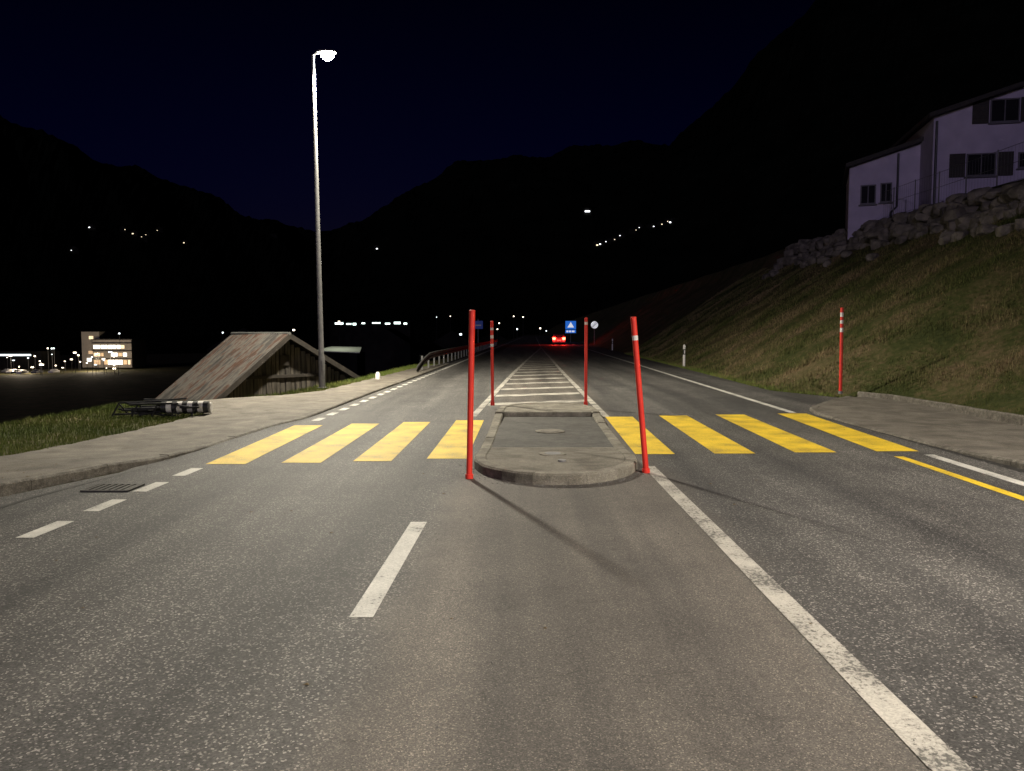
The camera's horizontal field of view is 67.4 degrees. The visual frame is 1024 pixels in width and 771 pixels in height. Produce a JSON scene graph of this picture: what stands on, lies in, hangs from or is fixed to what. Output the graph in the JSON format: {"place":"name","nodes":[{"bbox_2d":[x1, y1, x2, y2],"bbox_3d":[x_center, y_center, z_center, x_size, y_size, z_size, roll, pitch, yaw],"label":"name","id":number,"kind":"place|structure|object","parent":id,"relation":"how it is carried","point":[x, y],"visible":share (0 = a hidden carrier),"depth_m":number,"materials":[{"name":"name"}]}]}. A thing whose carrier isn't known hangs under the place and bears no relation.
{"place":"outdoors","nodes":[
{"label":"outdoors","id":0,"kind":"place"},
{"bbox_2d":[0,400,201,455],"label":"verge grass","id":1,"kind":"structure","parent":0,"point":[53,418],"depth_m":13.39,"materials":[{"name":"green plant"}]},
{"bbox_2d":[0,364,443,480],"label":"sidewalk","id":2,"kind":"structure","parent":0,"point":[226,417],"depth_m":12.70,"materials":[{"name":"concrete"}]},
{"bbox_2d":[112,398,212,416],"bbox_3d":[-6.894,0.426,15.111,1.861,0.349,0.695,0,4,0],"label":"striped barrier bundle","id":3,"kind":"object","parent":2,"relation":"on","point":[167,407],"visible":0.99,"depth_m":15.01,"materials":[{"name":"black plastic"}]},
{"bbox_2d":[0,0,814,231],"label":"sky","id":4,"kind":"structure","parent":0,"point":[214,97],"materials":[{"name":"blue"}]},
{"bbox_2d":[0,336,1023,770],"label":"road","id":5,"kind":"structure","parent":0,"point":[150,630],"depth_m":4.69,"materials":[{"name":"grey asphalt"}]},
{"bbox_2d":[80,483,144,491],"bbox_3d":[-4.230,1.085,8.144,0.505,0.023,0.370,0,4,0],"label":"drain grate","id":6,"kind":"object","parent":5,"relation":"on","point":[114,487],"visible":1,"depth_m":8.11,"materials":[{"name":"metal"}]},
{"bbox_2d":[0,363,448,496],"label":"kerb","id":7,"kind":"structure","parent":5,"relation":"on","point":[20,485],"depth_m":9.23,"materials":[{"name":"concrete"}]},
{"bbox_2d":[465,310,474,478],"bbox_3d":[-0.470,0.114,8.648,0.123,1.926,0.092,0,4,0],"label":"snow pole","id":8,"kind":"object","parent":5,"relation":"on","point":[470,407],"visible":0.94,"depth_m":8.62,"materials":[{"name":"red paint"}]},
{"bbox_2d":[490,321,494,405],"bbox_3d":[-0.420,-0.479,16.556,0.090,1.820,0.089,0,4,0],"label":"snow pole","id":9,"kind":"object","parent":5,"relation":"on","point":[492,361],"visible":1,"depth_m":16.53,"materials":[{"name":"red paint"}]},
{"bbox_2d":[0,390,1021,761],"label":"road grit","id":10,"kind":"object","parent":5,"relation":"on","point":[510,482],"visible":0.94,"depth_m":8.43,"materials":[{"name":"gravel"}]},
{"bbox_2d":[0,417,1023,507],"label":"gutter seam","id":11,"kind":"object","parent":5,"relation":"on","point":[980,459],"visible":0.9,"depth_m":9.26,"materials":[{"name":"grey concrete"}]},
{"bbox_2d":[16,338,1023,616],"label":"edge lines","id":12,"kind":"object","parent":5,"relation":"on","point":[374,594],"visible":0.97,"depth_m":6.25,"materials":[{"name":"white paint"}]},
{"bbox_2d":[474,402,636,484],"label":"traffic island","id":13,"kind":"structure","parent":5,"relation":"on","point":[555,443],"depth_m":10.69,"materials":[{"name":"concrete"}]},
{"bbox_2d":[551,334,564,344],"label":"hatchback car","id":14,"kind":"object","parent":5,"relation":"on","point":[558,338],"visible":1,"depth_m":103.90,"materials":[{"name":"paint"}]},
{"bbox_2d":[207,413,916,463],"bbox_3d":[1.078,0.778,12.659,10.491,0.001,4.995,0,4,-7],"label":"zebra crossing","id":15,"kind":"object","parent":5,"relation":"on","point":[395,442],"visible":1,"depth_m":11.85,"materials":[{"name":"yellow paint"}]},
{"bbox_2d":[584,318,587,404],"bbox_3d":[1.600,-0.517,16.604,0.089,1.890,0.089,0,4,0],"label":"snow pole","id":16,"kind":"object","parent":5,"relation":"on","point":[586,362],"visible":0.94,"depth_m":16.58,"materials":[{"name":"red paint"}]},
{"bbox_2d":[630,317,649,472],"bbox_3d":[1.505,0.125,9.010,0.255,1.861,0.092,0,4,0],"label":"snow pole","id":17,"kind":"object","parent":5,"relation":"on","point":[645,468],"visible":0.96,"depth_m":8.98,"materials":[{"name":"red paint"}]},
{"bbox_2d":[473,345,971,770],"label":"markings","id":18,"kind":"object","parent":5,"relation":"on","point":[930,748],"visible":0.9,"depth_m":4.17,"materials":[{"name":"white paint"}]},
{"bbox_2d":[894,456,1023,500],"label":"no stopping line","id":19,"kind":"object","parent":5,"relation":"on","point":[1014,495],"depth_m":8.69,"materials":[{"name":"yellow paint"}]},
{"bbox_2d":[0,0,1023,354],"bbox_3d":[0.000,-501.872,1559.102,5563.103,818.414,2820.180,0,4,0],"label":"hills","id":20,"kind":"structure","parent":0,"point":[784,130],"depth_m":975.31,"materials":[{"name":"black"}]},
{"bbox_2d":[69,207,675,254],"bbox_3d":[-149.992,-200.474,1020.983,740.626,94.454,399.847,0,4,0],"label":"hillside village","id":21,"kind":"object","parent":20,"relation":"on","point":[146,236],"visible":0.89,"depth_m":981.02,"materials":[{"name":"beige"}]},
{"bbox_2d":[0,179,1023,496],"bbox_3d":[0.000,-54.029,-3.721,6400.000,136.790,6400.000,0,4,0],"label":"ground","id":22,"kind":"structure","parent":0,"point":[70,385],"depth_m":28.93,"materials":[{"name":"green plant"}]},
{"bbox_2d":[0,351,60,369],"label":"depot hall","id":23,"kind":"structure","parent":22,"relation":"on","point":[20,358],"depth_m":294.12,"materials":[{"name":"black"}]},
{"bbox_2d":[1,369,59,373],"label":"parked cars","id":24,"kind":"object","parent":22,"relation":"on","point":[16,371],"visible":0.95,"depth_m":262.97,"materials":[{"name":"paint"}]},
{"bbox_2d":[6,348,118,375],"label":"depot lamp posts","id":25,"kind":"object","parent":22,"relation":"on","point":[114,368],"visible":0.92,"depth_m":273.72,"materials":[{"name":"grey metal"}]},
{"bbox_2d":[81,332,146,367],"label":"walls","id":26,"kind":"structure","parent":22,"relation":"on","point":[137,354],"depth_m":301.33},
{"bbox_2d":[87,336,129,363],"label":"lit windows","id":27,"kind":"structure","parent":26,"relation":"attached to","point":[112,354],"depth_m":299.70,"materials":[{"name":"white glass"}]},
{"bbox_2d":[92,350,131,358],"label":"floor bands","id":28,"kind":"object","parent":26,"relation":"attached to","point":[112,350],"visible":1,"depth_m":299.12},
{"bbox_2d":[91,339,147,339],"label":"roof slab","id":29,"kind":"structure","parent":26,"relation":"on","point":[119,339],"depth_m":298.98,"materials":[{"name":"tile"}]},
{"bbox_2d":[155,332,361,400],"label":"wooden shed","id":30,"kind":"structure","parent":22,"relation":"on","point":[238,364],"depth_m":25.98,"materials":[{"name":"brown wood"}]},
{"bbox_2d":[311,49,336,388],"bbox_3d":[-5.440,-4.749,22.527,0.740,9.880,0.340,0,4,0],"label":"street lamp","id":31,"kind":"object","parent":22,"relation":"on","point":[327,54],"visible":0.91,"depth_m":22.49,"materials":[{"name":"metal"}]},
{"bbox_2d":[118,316,546,368],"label":"valley lamp posts","id":32,"kind":"object","parent":22,"relation":"on","point":[436,322],"visible":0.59,"depth_m":299.48,"materials":[{"name":"black metal"}]},
{"bbox_2d":[315,352,364,385],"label":"walls","id":33,"kind":"structure","parent":22,"relation":"on","point":[354,363],"depth_m":109.05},
{"bbox_2d":[324,346,361,352],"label":"roof","id":34,"kind":"structure","parent":33,"relation":"on","point":[344,349],"depth_m":110.83,"materials":[{"name":"grey metal"}]},
{"bbox_2d":[245,363,436,396],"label":"verge grass","id":35,"kind":"structure","parent":22,"relation":"on","point":[340,383],"depth_m":24.75,"materials":[{"name":"green plant"}]},
{"bbox_2d":[207,328,506,375],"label":"valley houses","id":36,"kind":"structure","parent":22,"relation":"on","point":[386,349],"depth_m":185.22,"materials":[{"name":"black"}]},
{"bbox_2d":[329,321,413,346],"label":"factory hall","id":37,"kind":"structure","parent":22,"relation":"on","point":[351,333],"depth_m":475.78,"materials":[{"name":"black"}]},
{"bbox_2d":[375,372,379,378],"bbox_3d":[-4.620,-0.318,26.441,0.180,0.300,0.171,0,4,0],"label":"marker stone","id":38,"kind":"object","parent":22,"relation":"on","point":[377,375],"visible":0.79,"depth_m":26.37,"materials":[{"name":"white stone"}]},
{"bbox_2d":[416,339,497,371],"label":"crash barrier","id":39,"kind":"object","parent":22,"relation":"on","point":[433,355],"visible":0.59,"depth_m":42.35,"materials":[{"name":"grey metal"}]},
{"bbox_2d":[475,320,482,342],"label":"blue road sign","id":40,"kind":"object","parent":22,"relation":"on","point":[478,324],"visible":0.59,"depth_m":74.70,"materials":[{"name":"metal"}]},
{"bbox_2d":[565,321,575,342],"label":"pedestrian crossing sign","id":41,"kind":"object","parent":22,"relation":"on","point":[570,325],"visible":0.94,"depth_m":127.56,"materials":[{"name":"metal"}]},
{"bbox_2d":[591,321,597,343],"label":"end of limit sign","id":42,"kind":"object","parent":22,"relation":"on","point":[594,325],"visible":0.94,"depth_m":99.61,"materials":[{"name":"metal"}]},
{"bbox_2d":[683,344,685,365],"bbox_3d":[8.250,-1.415,36.781,0.124,1.111,0.125,0,4,0],"label":"delineator post","id":43,"kind":"object","parent":22,"relation":"on","point":[684,351],"visible":0.93,"depth_m":36.75,"materials":[{"name":"white plastic"}]},
{"bbox_2d":[624,353,855,396],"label":"bank grass","id":44,"kind":"structure","parent":22,"relation":"on","point":[748,382],"depth_m":26.00,"materials":[{"name":"green plant"}]},
{"bbox_2d":[625,212,1023,414],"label":"bank grass","id":45,"kind":"structure","parent":22,"relation":"on","point":[736,293],"depth_m":27.71,"materials":[{"name":"green plant"}]},
{"bbox_2d":[838,307,843,393],"bbox_3d":[8.450,-0.891,19.705,0.108,2.212,0.148,0,4,0],"label":"snow pole","id":46,"kind":"object","parent":22,"relation":"on","point":[840,391],"visible":1,"depth_m":19.68,"materials":[{"name":"red paint"}]},
{"bbox_2d":[843,137,923,240],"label":"house annex","id":47,"kind":"object","parent":22,"relation":"on","point":[869,180],"visible":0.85,"depth_m":40.16,"materials":[{"name":"paint"}]},
{"bbox_2d":[860,183,890,204],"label":"window glass","id":48,"kind":"structure","parent":47,"relation":"in","point":[871,199],"depth_m":40.35,"materials":[{"name":"black glass"}]},
{"bbox_2d":[858,182,892,205],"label":"window frames","id":49,"kind":"structure","parent":47,"relation":"in","point":[881,202],"depth_m":40.26,"materials":[{"name":"paint"}]},
{"bbox_2d":[761,180,1023,279],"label":"boulder wall","id":50,"kind":"structure","parent":22,"relation":"on","point":[953,213],"depth_m":32.61,"materials":[{"name":"stone"}]},
{"bbox_2d":[810,396,1023,468],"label":"kerb","id":51,"kind":"structure","parent":22,"relation":"on","point":[1012,462],"depth_m":11.32,"materials":[{"name":"concrete"}]},
{"bbox_2d":[857,391,1023,425],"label":"back edging","id":52,"kind":"object","parent":22,"relation":"on","point":[1013,418],"visible":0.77,"depth_m":15.37,"materials":[{"name":"concrete"}]},
{"bbox_2d":[883,142,1023,217],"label":"garden fence","id":53,"kind":"object","parent":22,"relation":"on","point":[939,186],"visible":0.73,"depth_m":33.16,"materials":[{"name":"grey metal"}]},
{"bbox_2d":[903,87,1023,207],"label":"walls","id":54,"kind":"structure","parent":22,"relation":"on","point":[959,132],"depth_m":37.23,"materials":[{"name":"paint"}]},
{"bbox_2d":[933,121,937,203],"bbox_3d":[20.651,-10.300,37.477,0.111,5.100,0.111,2,4,22],"label":"downpipe","id":55,"kind":"object","parent":54,"relation":"attached to","point":[935,162],"visible":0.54,"depth_m":37.40,"materials":[{"name":"black plastic"}]},
{"bbox_2d":[890,81,1023,147],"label":"roof","id":56,"kind":"structure","parent":54,"relation":"on","point":[925,120],"depth_m":36.81,"materials":[{"name":"tile"}]},
{"bbox_2d":[949,97,1023,177],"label":"shutters","id":57,"kind":"object","parent":54,"relation":"attached to","point":[980,112],"visible":0.93,"depth_m":36.89,"materials":[{"name":"wood"}]},
{"bbox_2d":[964,97,1023,177],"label":"window frames","id":58,"kind":"structure","parent":54,"relation":"attached to","point":[995,153],"depth_m":36.78,"materials":[{"name":"white wood"}]},
{"bbox_2d":[966,99,1023,174],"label":"window glass","id":59,"kind":"object","parent":58,"relation":"in","point":[998,106],"visible":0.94,"depth_m":36.80,"materials":[{"name":"black glass"}]},
{"bbox_2d":[818,397,1023,459],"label":"sidewalk","id":60,"kind":"structure","parent":0,"point":[966,431],"depth_m":13.62,"materials":[{"name":"concrete"}]}
]}

